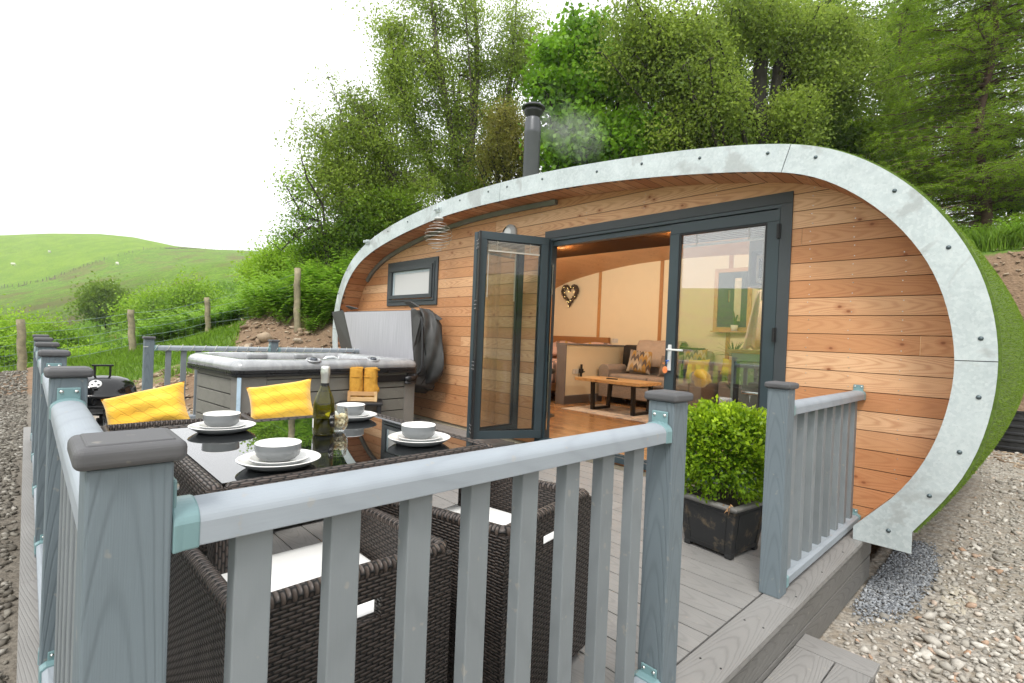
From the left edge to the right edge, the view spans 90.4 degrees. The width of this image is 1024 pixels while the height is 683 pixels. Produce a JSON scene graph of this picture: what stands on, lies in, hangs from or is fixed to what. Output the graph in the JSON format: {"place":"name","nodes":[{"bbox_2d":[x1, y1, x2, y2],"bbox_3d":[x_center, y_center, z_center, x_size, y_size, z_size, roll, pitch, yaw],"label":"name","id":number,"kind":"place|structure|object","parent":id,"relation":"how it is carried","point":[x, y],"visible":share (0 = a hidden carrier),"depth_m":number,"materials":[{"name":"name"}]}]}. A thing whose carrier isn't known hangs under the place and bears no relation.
{"place":"outdoors","nodes":[
{"label":"outdoors","id":0,"kind":"place"},
{"bbox_2d":[0,370,27,682],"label":"dark gravel","id":1,"kind":"structure","parent":0,"point":[6,475],"depth_m":5.35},
{"bbox_2d":[0,353,83,371],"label":"tall grass","id":2,"kind":"structure","parent":0,"point":[71,357],"depth_m":11.80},
{"bbox_2d":[0,233,265,347],"bbox_3d":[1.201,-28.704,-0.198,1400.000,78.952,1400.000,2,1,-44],"label":"hillside","id":3,"kind":"structure","parent":0,"point":[31,257],"depth_m":221.06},
{"bbox_2d":[0,301,49,369],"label":"bush","id":4,"kind":"object","parent":3,"relation":"on","point":[4,326],"visible":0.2,"depth_m":19.58,"materials":[{"name":"green plant"}]},
{"bbox_2d":[0,298,116,368],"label":"bush","id":5,"kind":"object","parent":3,"relation":"on","point":[64,334],"visible":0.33,"depth_m":19.08,"materials":[{"name":"green plant"}]},
{"bbox_2d":[50,271,135,327],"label":"bush","id":6,"kind":"object","parent":3,"relation":"on","point":[92,296],"visible":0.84,"depth_m":42.97,"materials":[{"name":"green plant"}]},
{"bbox_2d":[96,280,158,338],"bbox_3d":[-24.914,-1.781,33.903,4.419,4.631,4.420,2,1,-44],"label":"bush","id":7,"kind":"object","parent":3,"relation":"on","point":[119,312],"visible":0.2,"depth_m":33.32,"materials":[{"name":"green plant"}]},
{"bbox_2d":[1,246,253,287],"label":"hill fence","id":8,"kind":"object","parent":3,"relation":"on","point":[92,263],"visible":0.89,"depth_m":220.72,"materials":[{"name":"metal"}]},
{"bbox_2d":[115,275,179,327],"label":"bush","id":9,"kind":"object","parent":3,"relation":"on","point":[141,305],"visible":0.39,"depth_m":31.27,"materials":[{"name":"green plant"}]},
{"bbox_2d":[70,280,249,349],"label":"spur bracken","id":10,"kind":"object","parent":3,"relation":"on","point":[230,284],"visible":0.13,"depth_m":42.70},
{"bbox_2d":[146,261,234,320],"bbox_3d":[-18.895,-2.199,29.921,4.569,5.230,4.394,3,0,18],"label":"bush","id":11,"kind":"object","parent":3,"relation":"on","point":[184,297],"visible":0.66,"depth_m":29.43,"materials":[{"name":"green plant"}]},
{"bbox_2d":[0,249,1023,682],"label":"ground","id":12,"kind":"structure","parent":0,"point":[940,527],"depth_m":3.93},
{"bbox_2d":[61,339,124,354],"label":"bush","id":13,"kind":"object","parent":12,"relation":"on","point":[82,352],"visible":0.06,"depth_m":18.30,"materials":[{"name":"green plant"}]},
{"bbox_2d":[0,268,300,370],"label":"wire fence","id":14,"kind":"object","parent":12,"relation":"on","point":[22,362],"visible":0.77,"depth_m":10.60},
{"bbox_2d":[0,298,335,385],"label":"grass","id":15,"kind":"structure","parent":12,"relation":"on","point":[122,354],"depth_m":10.04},
{"bbox_2d":[133,309,332,412],"bbox_3d":[-4.555,0.265,9.992,5.258,1.995,4.082,2,1,-44],"label":"shale","id":16,"kind":"object","parent":12,"relation":"on","point":[296,340],"visible":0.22,"depth_m":9.46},
{"bbox_2d":[119,249,359,347],"bbox_3d":[-6.474,-0.893,13.925,6.733,3.595,11.627,2,1,-44],"label":"bracken","id":17,"kind":"object","parent":12,"relation":"on","point":[317,287],"visible":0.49,"depth_m":10.59,"materials":[{"name":"green plant"}]},
{"bbox_2d":[225,250,259,286],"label":"bush","id":18,"kind":"object","parent":12,"relation":"on","point":[243,273],"visible":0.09,"depth_m":14.23,"materials":[{"name":"green plant"}]},
{"bbox_2d":[232,217,297,285],"bbox_3d":[-5.673,-1.723,12.581,2.196,2.550,2.071,2,1,-44],"label":"bush","id":19,"kind":"object","parent":12,"relation":"on","point":[269,259],"visible":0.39,"depth_m":12.23,"materials":[{"name":"green plant"}]},
{"bbox_2d":[256,332,273,341],"bbox_3d":[-4.543,-0.074,9.378,0.334,0.212,0.238,2,1,-44],"label":"boulder","id":20,"kind":"object","parent":12,"relation":"on","point":[264,337],"visible":0.91,"depth_m":9.30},
{"bbox_2d":[251,157,333,267],"bbox_3d":[-4.848,-2.514,11.497,1.800,3.271,1.280,2,0,-11],"label":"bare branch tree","id":21,"kind":"object","parent":12,"relation":"on","point":[304,218],"visible":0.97,"depth_m":11.47,"materials":[{"name":"green plant"}]},
{"bbox_2d":[277,225,346,272],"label":"bush","id":22,"kind":"object","parent":12,"relation":"on","point":[298,250],"visible":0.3,"depth_m":11.85,"materials":[{"name":"green plant"}]},
{"bbox_2d":[280,177,431,269],"bbox_3d":[-3.557,-2.476,12.561,3.782,3.137,2.259,2,1,-44],"label":"holly tree","id":23,"kind":"object","parent":12,"relation":"on","point":[352,236],"visible":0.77,"depth_m":12.05,"materials":[{"name":"green plant"}]},
{"bbox_2d":[270,64,455,237],"bbox_3d":[-3.526,-3.996,12.895,4.765,5.511,2.316,2,1,-44],"label":"birch tree","id":24,"kind":"object","parent":12,"relation":"on","point":[361,132],"visible":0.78,"depth_m":12.35,"materials":[{"name":"green plant"}]},
{"bbox_2d":[16,417,870,682],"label":"deck","id":25,"kind":"structure","parent":12,"relation":"on","point":[735,625],"depth_m":2.50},
{"bbox_2d":[87,364,137,425],"bbox_3d":[-3.222,0.613,3.994,0.478,0.864,0.524,2,1,-44],"label":"barbecue","id":26,"kind":"object","parent":25,"relation":"on","point":[100,387],"visible":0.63,"depth_m":3.88,"materials":[{"name":"black metal"}]},
{"bbox_2d":[101,418,206,551],"bbox_3d":[-1.873,0.793,2.775,0.564,0.637,0.629,2,1,-44],"label":"rattan chair","id":27,"kind":"object","parent":25,"relation":"on","point":[134,426],"visible":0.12,"depth_m":2.91,"materials":[{"name":"brown wicker"}]},
{"bbox_2d":[101,381,189,424],"bbox_3d":[-2.236,0.431,3.119,0.501,0.371,0.234,2,0,-22],"label":"cushion","id":28,"kind":"object","parent":27,"relation":"on","point":[167,402],"visible":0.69,"depth_m":3.05,"materials":[{"name":"yellow fabric"}]},
{"bbox_2d":[240,412,253,419],"bbox_3d":[-1.424,0.807,3.369,0.564,0.637,0.629,2,1,-44],"label":"rattan chair","id":29,"kind":"object","parent":25,"relation":"on","point":[246,416],"visible":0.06,"depth_m":3.33,"materials":[{"name":"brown wicker"}]},
{"bbox_2d":[246,379,312,418],"bbox_3d":[-1.551,0.410,3.419,0.449,0.324,0.217,2,0,-17],"label":"cushion","id":30,"kind":"object","parent":29,"relation":"on","point":[291,399],"visible":0.88,"depth_m":3.35,"materials":[{"name":"yellow fabric"}]},
{"bbox_2d":[141,336,358,418],"bbox_3d":[-3.216,0.502,7.128,3.232,1.048,0.125,2,1,-44],"label":"railing","id":31,"kind":"object","parent":25,"relation":"on","point":[148,365],"visible":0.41,"depth_m":6.29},
{"bbox_2d":[166,507,451,682],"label":"rattan chair","id":32,"kind":"object","parent":25,"relation":"on","point":[197,618],"visible":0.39,"depth_m":1.27,"materials":[{"name":"brown wicker"}]},
{"bbox_2d":[187,301,443,421],"bbox_3d":[-2.756,0.213,6.832,3.083,1.639,2.964,3,1,40],"label":"hot tub","id":33,"kind":"object","parent":25,"relation":"on","point":[402,351],"visible":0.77,"depth_m":6.21,"materials":[{"name":"plastic"}]},
{"bbox_2d":[146,413,492,573],"bbox_3d":[-0.869,0.775,2.232,1.100,0.728,1.115,2,1,-44],"label":"dining table","id":34,"kind":"object","parent":25,"relation":"on","point":[207,464],"visible":0.27,"depth_m":1.97,"materials":[{"name":"glass"}]},
{"bbox_2d":[188,420,255,434],"bbox_3d":[-1.291,0.384,2.270,0.266,0.028,0.266,2,1,-44],"label":"dinner plate","id":35,"kind":"object","parent":34,"relation":"on","point":[196,428],"visible":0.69,"depth_m":2.19,"materials":[{"name":"grey ceramic"}]},
{"bbox_2d":[198,421,246,429],"bbox_3d":[-1.290,0.378,2.270,0.192,0.022,0.192,2,1,-44],"label":"side plate","id":36,"kind":"object","parent":35,"relation":"on","point":[240,424],"visible":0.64,"depth_m":2.23,"materials":[{"name":"grey ceramic"}]},
{"bbox_2d":[203,411,240,427],"bbox_3d":[-1.295,0.350,2.270,0.148,0.062,0.148,2,1,-44],"label":"bowl","id":37,"kind":"object","parent":36,"relation":"on","point":[216,419],"visible":0.96,"depth_m":2.22,"materials":[{"name":"grey ceramic"}]},
{"bbox_2d":[235,449,320,471],"bbox_3d":[-0.795,0.408,1.740,0.266,0.028,0.266,2,1,-44],"label":"dinner plate","id":38,"kind":"object","parent":34,"relation":"on","point":[245,462],"visible":0.56,"depth_m":1.67,"materials":[{"name":"grey ceramic"}]},
{"bbox_2d":[248,451,309,465],"bbox_3d":[-0.795,0.402,1.740,0.192,0.022,0.192,2,1,-44],"label":"side plate","id":39,"kind":"object","parent":38,"relation":"on","point":[302,456],"visible":0.58,"depth_m":1.71,"materials":[{"name":"grey ceramic"}]},
{"bbox_2d":[254,438,301,462],"bbox_3d":[-0.800,0.374,1.740,0.148,0.062,0.148,2,1,-44],"label":"bowl","id":40,"kind":"object","parent":39,"relation":"on","point":[274,450],"visible":1,"depth_m":1.70,"materials":[{"name":"grey ceramic"}]},
{"bbox_2d":[312,366,334,435],"bbox_3d":[-0.843,0.263,2.286,0.094,0.309,0.094,2,1,-44],"label":"wine bottle","id":41,"kind":"object","parent":34,"relation":"on","point":[323,421],"visible":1,"depth_m":2.25,"materials":[{"name":"green glass"}]},
{"bbox_2d":[334,407,348,431],"bbox_3d":[-0.807,0.363,2.371,0.089,0.109,0.089,2,1,-44],"label":"tumbler","id":42,"kind":"object","parent":34,"relation":"on","point":[337,429],"visible":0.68,"depth_m":2.36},
{"bbox_2d":[334,413,346,429],"bbox_3d":[-0.809,0.373,2.370,0.084,0.077,0.084,2,1,-44],"label":"popcorn","id":43,"kind":"object","parent":42,"relation":"in","point":[339,419],"visible":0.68,"depth_m":2.35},
{"bbox_2d":[335,411,376,421],"bbox_3d":[-0.857,0.399,2.713,0.266,0.028,0.266,2,1,-44],"label":"dinner plate","id":44,"kind":"object","parent":34,"relation":"on","point":[368,417],"visible":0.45,"depth_m":2.64,"materials":[{"name":"grey ceramic"}]},
{"bbox_2d":[335,411,369,417],"bbox_3d":[-0.856,0.393,2.713,0.192,0.022,0.192,2,1,-44],"label":"side plate","id":45,"kind":"object","parent":44,"relation":"on","point":[364,414],"visible":0.36,"depth_m":2.70,"materials":[{"name":"grey ceramic"}]},
{"bbox_2d":[336,402,364,415],"bbox_3d":[-0.861,0.365,2.713,0.148,0.062,0.148,2,1,-44],"label":"bowl","id":46,"kind":"object","parent":45,"relation":"on","point":[356,409],"visible":0.8,"depth_m":2.67,"materials":[{"name":"grey ceramic"}]},
{"bbox_2d":[388,431,449,446],"bbox_3d":[-0.399,0.421,2.194,0.266,0.028,0.266,2,1,-44],"label":"dinner plate","id":47,"kind":"object","parent":34,"relation":"on","point":[441,440],"visible":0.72,"depth_m":2.11,"materials":[{"name":"grey ceramic"}]},
{"bbox_2d":[397,433,441,441],"bbox_3d":[-0.399,0.416,2.194,0.192,0.022,0.192,2,1,-44],"label":"side plate","id":48,"kind":"object","parent":47,"relation":"on","point":[433,438],"visible":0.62,"depth_m":2.15,"materials":[{"name":"grey ceramic"}]},
{"bbox_2d":[401,421,435,439],"bbox_3d":[-0.404,0.388,2.194,0.148,0.062,0.148,2,1,-44],"label":"bowl","id":49,"kind":"object","parent":48,"relation":"on","point":[417,430],"visible":0.98,"depth_m":2.14,"materials":[{"name":"grey ceramic"}]},
{"bbox_2d":[338,399,382,413],"bbox_3d":[-1.703,0.880,5.710,0.470,0.436,0.400,2,0,-16],"label":"side table","id":50,"kind":"object","parent":25,"relation":"on","point":[379,403],"visible":0.38,"depth_m":5.58,"materials":[{"name":"black wicker"}]},
{"bbox_2d":[347,390,377,401],"bbox_3d":[-1.668,0.606,5.687,0.314,0.113,0.178,2,0,-13],"label":"wooden crate","id":51,"kind":"object","parent":50,"relation":"on","point":[363,398],"visible":0.86,"depth_m":5.61,"materials":[{"name":"brown wood"}]},
{"bbox_2d":[349,367,363,396],"bbox_3d":[-1.735,0.465,5.669,0.152,0.366,0.147,2,1,-44],"label":"rolled towel","id":52,"kind":"object","parent":51,"relation":"in","point":[356,379],"visible":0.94,"depth_m":5.61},
{"bbox_2d":[364,367,379,396],"bbox_3d":[-1.575,0.472,5.707,0.170,0.366,0.156,2,1,-44],"label":"rolled towel","id":53,"kind":"object","parent":51,"relation":"in","point":[370,379],"visible":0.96,"depth_m":5.65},
{"bbox_2d":[30,334,692,682],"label":"railing","id":54,"kind":"object","parent":25,"relation":"on","point":[118,520],"visible":1,"depth_m":1.09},
{"bbox_2d":[373,477,591,682],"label":"rattan chair","id":55,"kind":"object","parent":25,"relation":"on","point":[445,524],"visible":0.16,"depth_m":1.69,"materials":[{"name":"brown wicker"}]},
{"bbox_2d":[683,394,766,559],"bbox_3d":[1.287,0.781,3.052,0.695,0.921,0.688,2,1,-44],"label":"potted shrub","id":56,"kind":"object","parent":25,"relation":"on","point":[725,518],"visible":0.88,"depth_m":2.94,"materials":[{"name":"green plant"}]},
{"bbox_2d":[759,381,865,598],"bbox_3d":[1.843,0.742,3.028,1.586,1.048,0.125,2,1,-44],"label":"railing","id":57,"kind":"object","parent":25,"relation":"on","point":[810,515],"visible":1,"depth_m":2.75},
{"bbox_2d":[331,0,559,206],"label":"birch tree","id":58,"kind":"object","parent":12,"relation":"on","point":[398,69],"visible":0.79,"depth_m":14.31,"materials":[{"name":"green plant"}]},
{"bbox_2d":[459,91,545,190],"bbox_3d":[-0.053,-4.040,13.613,2.870,5.295,2.610,2,1,-44],"label":"copper hawthorn","id":59,"kind":"object","parent":12,"relation":"on","point":[501,150],"visible":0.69,"depth_m":13.34,"materials":[{"name":"green plant"}]},
{"bbox_2d":[511,0,683,172],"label":"hazel tree","id":60,"kind":"object","parent":12,"relation":"on","point":[582,128],"visible":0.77,"depth_m":13.07,"materials":[{"name":"green plant"}]},
{"bbox_2d":[580,0,672,153],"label":"woodland tree","id":61,"kind":"object","parent":12,"relation":"on","point":[610,109],"visible":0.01,"depth_m":17.32,"materials":[{"name":"green plant"}]},
{"bbox_2d":[332,102,1023,553],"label":"cabin","id":62,"kind":"object","parent":12,"relation":"on","point":[886,288],"visible":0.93,"depth_m":4.27,"materials":[{"name":"wood"}]},
{"bbox_2d":[387,256,438,305],"bbox_3d":[-1.540,-0.896,7.757,0.072,0.690,1.385,2,1,-44],"label":"window","id":63,"kind":"structure","parent":62,"relation":"in","point":[409,280],"depth_m":7.69,"materials":[{"name":"grey"}]},
{"bbox_2d":[425,211,451,251],"bbox_3d":[-0.959,-1.442,6.643,0.333,0.533,0.415,2,1,-44],"label":"wire spiral","id":64,"kind":"object","parent":62,"relation":"hanging from","point":[439,218],"visible":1,"depth_m":6.61,"materials":[{"name":"silver metal"}]},
{"bbox_2d":[466,232,524,437],"bbox_3d":[-0.171,-0.062,5.789,0.740,2.240,0.056,2,1,-45],"label":"door","id":65,"kind":"structure","parent":62,"relation":"in","point":[505,271],"depth_m":5.84,"materials":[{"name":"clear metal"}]},
{"bbox_2d":[501,224,516,233],"bbox_3d":[-0.053,-1.311,6.186,0.072,0.224,0.262,2,1,-44],"label":"wall light","id":66,"kind":"object","parent":62,"relation":"attached to","point":[510,229],"visible":0.45,"depth_m":6.12,"materials":[{"name":"plastic"}]},
{"bbox_2d":[469,230,548,438],"bbox_3d":[-0.018,-0.054,5.556,0.819,2.240,0.161,2,0,-16],"label":"door","id":67,"kind":"structure","parent":62,"relation":"in","point":[484,237],"depth_m":5.55,"materials":[{"name":"grey metal"}]},
{"bbox_2d":[561,284,578,306],"bbox_3d":[1.254,-0.991,11.070,0.073,0.513,0.490,2,1,-44],"label":"heart wreath","id":68,"kind":"object","parent":62,"relation":"attached to","point":[575,287],"visible":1,"depth_m":11.05,"materials":[{"name":"brown wicker"}]},
{"bbox_2d":[551,336,612,390],"bbox_3d":[0.700,0.472,10.185,2.030,1.205,1.880,2,1,-44],"label":"bed","id":69,"kind":"object","parent":62,"relation":"on","point":[581,340],"visible":0.14,"depth_m":10.65,"materials":[{"name":"fabric"}]},
{"bbox_2d":[561,404,690,422],"bbox_3d":[1.844,1.131,8.016,1.180,0.011,1.800,2,1,-44],"label":"rug","id":70,"kind":"object","parent":62,"relation":"on","point":[619,412],"visible":0.51,"depth_m":8.02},
{"bbox_2d":[575,376,661,415],"bbox_3d":[1.690,0.866,8.230,0.660,0.503,1.220,2,1,-44],"label":"coffee table","id":71,"kind":"object","parent":70,"relation":"on","point":[632,383],"visible":0.97,"depth_m":8.02,"materials":[{"name":"brown wood"}]},
{"bbox_2d":[598,351,726,410],"bbox_3d":[2.609,0.647,8.985,0.900,1.029,1.998,2,1,-44],"label":"sofa","id":72,"kind":"object","parent":62,"relation":"on","point":[699,388],"visible":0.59,"depth_m":8.66,"materials":[{"name":"brown fabric"}]},
{"bbox_2d":[623,345,636,366],"bbox_3d":[2.351,0.295,9.693,0.305,0.453,0.385,2,1,-44],"label":"throw","id":73,"kind":"object","parent":72,"relation":"on","point":[626,353],"visible":0.44,"depth_m":9.66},
{"bbox_2d":[626,349,651,374],"bbox_3d":[2.345,0.369,9.315,0.485,0.452,0.223,3,0,34],"label":"cushion","id":74,"kind":"object","parent":72,"relation":"on","point":[640,361],"visible":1,"depth_m":9.25,"materials":[{"name":"multicoloured fabric"}]},
{"bbox_2d":[636,340,687,366],"bbox_3d":[2.733,0.226,9.253,0.381,0.494,0.904,2,1,-44],"label":"cushion","id":75,"kind":"object","parent":72,"relation":"on","point":[656,349],"visible":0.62,"depth_m":9.17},
{"bbox_2d":[658,354,683,376],"bbox_3d":[2.752,0.420,8.821,0.241,0.420,0.467,2,1,-44],"label":"cushion","id":76,"kind":"object","parent":72,"relation":"on","point":[679,364],"visible":0.45,"depth_m":8.70,"materials":[{"name":"multicoloured fabric"}]},
{"bbox_2d":[679,347,705,375],"bbox_3d":[3.106,0.358,8.901,0.305,0.503,0.474,2,1,-44],"label":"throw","id":77,"kind":"object","parent":72,"relation":"on","point":[683,372],"visible":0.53,"depth_m":8.84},
{"bbox_2d":[682,349,707,368],"bbox_3d":[3.108,0.306,8.657,0.212,0.372,0.451,2,1,-44],"label":"cushion","id":78,"kind":"object","parent":72,"relation":"on","point":[695,355],"visible":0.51,"depth_m":8.63,"materials":[{"name":"multicoloured fabric"}]},
{"bbox_2d":[685,359,709,379],"bbox_3d":[2.951,0.443,8.099,0.180,0.348,0.462,2,0,-24],"label":"cushion","id":79,"kind":"object","parent":72,"relation":"on","point":[699,368],"visible":0.94,"depth_m":8.00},
{"bbox_2d":[662,209,780,482],"bbox_3d":[1.724,0.047,4.306,0.130,2.200,0.948,2,1,-44],"label":"door","id":80,"kind":"structure","parent":62,"relation":"in","point":[772,232],"depth_m":4.19,"materials":[{"name":"clear glass"}]},
{"bbox_2d":[710,267,751,332],"bbox_3d":[3.656,-0.695,8.508,0.166,1.084,0.627,2,1,-44],"label":"back window","id":81,"kind":"structure","parent":62,"relation":"attached to","point":[731,294],"depth_m":8.56,"materials":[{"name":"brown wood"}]},
{"bbox_2d":[711,340,751,390],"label":"house plant","id":82,"kind":"object","parent":62,"relation":"on","point":[738,346],"visible":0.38,"depth_m":7.23,"materials":[{"name":"plant"}]},
{"bbox_2d":[727,349,759,410],"bbox_3d":[3.160,0.562,5.448,0.655,1.297,1.510,2,1,-44],"label":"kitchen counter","id":83,"kind":"object","parent":62,"relation":"on","point":[744,376],"visible":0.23,"depth_m":5.64,"materials":[{"name":"green wood"}]},
{"bbox_2d":[738,362,758,410],"bbox_3d":[2.742,0.690,5.490,0.045,0.905,0.580,2,1,-44],"label":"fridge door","id":84,"kind":"structure","parent":83,"relation":"in","point":[749,371],"depth_m":5.60,"materials":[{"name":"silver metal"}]},
{"bbox_2d":[743,290,762,349],"bbox_3d":[2.968,-0.264,6.236,0.177,0.750,0.220,2,1,-44],"label":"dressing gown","id":85,"kind":"object","parent":62,"relation":"hanging from","point":[752,336],"visible":0.73,"depth_m":6.16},
{"bbox_2d":[748,236,764,289],"bbox_3d":[3.278,-0.971,5.385,0.350,0.760,1.360,2,1,-44],"label":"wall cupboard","id":86,"kind":"object","parent":62,"relation":"attached to","point":[755,248],"depth_m":5.75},
{"bbox_2d":[756,255,763,283],"bbox_3d":[3.012,-0.791,5.582,0.354,0.305,0.520,2,1,-44],"label":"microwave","id":87,"kind":"object","parent":86,"relation":"on","point":[759,265],"visible":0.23,"depth_m":5.63,"materials":[{"name":"plastic"}]},
{"bbox_2d":[656,106,782,151],"bbox_3d":[5.596,-4.209,14.427,3.820,4.834,2.923,2,0,-9],"label":"undergrowth shrub","id":88,"kind":"object","parent":12,"relation":"on","point":[749,140],"visible":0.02,"depth_m":13.70,"materials":[{"name":"green plant"}]},
{"bbox_2d":[685,0,780,142],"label":"woodland tree","id":89,"kind":"object","parent":12,"relation":"on","point":[748,76],"visible":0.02,"depth_m":19.16,"materials":[{"name":"green plant"}]},
{"bbox_2d":[567,0,919,155],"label":"old birch","id":90,"kind":"object","parent":12,"relation":"on","point":[683,64],"visible":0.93,"depth_m":12.86,"materials":[{"name":"green plant"}]},
{"bbox_2d":[763,634,879,682],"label":"deck step","id":91,"kind":"object","parent":12,"relation":"on","point":[808,659],"visible":1,"depth_m":2.29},
{"bbox_2d":[767,0,894,155],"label":"woodland tree","id":92,"kind":"object","parent":12,"relation":"on","point":[838,3],"depth_m":17.24,"materials":[{"name":"green plant"}]},
{"bbox_2d":[806,104,915,165],"bbox_3d":[9.887,-4.574,14.942,4.063,5.234,3.238,2,0,-8],"label":"undergrowth shrub","id":93,"kind":"object","parent":12,"relation":"on","point":[846,141],"visible":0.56,"depth_m":14.48,"materials":[{"name":"green plant"}]},
{"bbox_2d":[850,540,945,627],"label":"slate chips","id":94,"kind":"object","parent":12,"relation":"on","point":[911,584],"visible":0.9,"depth_m":3.42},
{"bbox_2d":[855,0,961,165],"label":"woodland tree","id":95,"kind":"object","parent":12,"relation":"on","point":[889,51],"visible":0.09,"depth_m":18.25,"materials":[{"name":"green plant"}]},
{"bbox_2d":[838,0,1023,229],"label":"larch tree","id":96,"kind":"object","parent":12,"relation":"on","point":[984,212],"visible":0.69,"depth_m":12.81,"materials":[{"name":"green plant"}]},
{"bbox_2d":[872,142,991,210],"bbox_3d":[11.752,-3.920,14.433,4.027,3.977,2.859,2,1,-44],"label":"undergrowth shrub","id":97,"kind":"object","parent":12,"relation":"on","point":[906,165],"visible":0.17,"depth_m":14.02,"materials":[{"name":"green plant"}]},
{"bbox_2d":[854,0,1010,221],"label":"larch tree","id":98,"kind":"object","parent":12,"relation":"on","point":[895,22],"visible":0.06,"depth_m":16.30,"materials":[{"name":"green plant"}]},
{"bbox_2d":[876,0,1023,222],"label":"larch tree","id":99,"kind":"object","parent":12,"relation":"on","point":[1015,163],"visible":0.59,"depth_m":12.28,"materials":[{"name":"green plant"}]},
{"bbox_2d":[940,577,976,618],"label":"stones","id":100,"kind":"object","parent":12,"relation":"on","point":[956,593],"depth_m":3.25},
{"bbox_2d":[898,583,1023,682],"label":"pale stones","id":101,"kind":"object","parent":12,"relation":"on","point":[926,652],"visible":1,"depth_m":2.72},
{"bbox_2d":[919,0,1023,223],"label":"woodland tree","id":102,"kind":"object","parent":12,"relation":"on","point":[985,127],"visible":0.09,"depth_m":18.08,"materials":[{"name":"green plant"}]},
{"bbox_2d":[960,158,1023,221],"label":"tree","id":103,"kind":"object","parent":12,"relation":"on","point":[1011,211],"visible":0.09,"depth_m":13.93,"materials":[{"name":"green plant"}]},
{"bbox_2d":[965,216,1023,231],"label":"ferns","id":104,"kind":"object","parent":12,"relation":"on","point":[1005,224],"visible":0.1,"depth_m":10.38,"materials":[{"name":"green plant"}]},
{"bbox_2d":[987,247,1023,468],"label":"bank shale","id":105,"kind":"object","parent":12,"relation":"on","point":[1019,455],"visible":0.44,"depth_m":7.65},
{"bbox_2d":[0,0,1023,250],"label":"sky","id":106,"kind":"structure","parent":0,"point":[151,120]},
{"bbox_2d":[717,381,730,405],"bbox_3d":[3.617,0.930,8.225,0.440,0.560,0.430,2,1,-44],"label":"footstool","id":107,"kind":"object","parent":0,"point":[723,394],"visible":0.26,"depth_m":8.15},
{"bbox_2d":[719,358,731,374],"bbox_3d":[3.576,0.428,8.197,0.420,0.305,0.160,3,0,37],"label":"cushion","id":108,"kind":"object","parent":107,"relation":"on","point":[726,367],"visible":0.38,"depth_m":8.22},
{"bbox_2d":[837,449,1023,682],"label":"gravel","id":109,"kind":"structure","parent":0,"point":[1000,569],"depth_m":3.29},
{"bbox_2d":[994,411,1023,453],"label":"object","id":110,"kind":"object","parent":109,"relation":"on","point":[1012,440],"visible":0.17,"depth_m":7.89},
{"bbox_2d":[952,210,1023,251],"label":"bank grass","id":111,"kind":"structure","parent":0,"point":[984,239],"depth_m":9.68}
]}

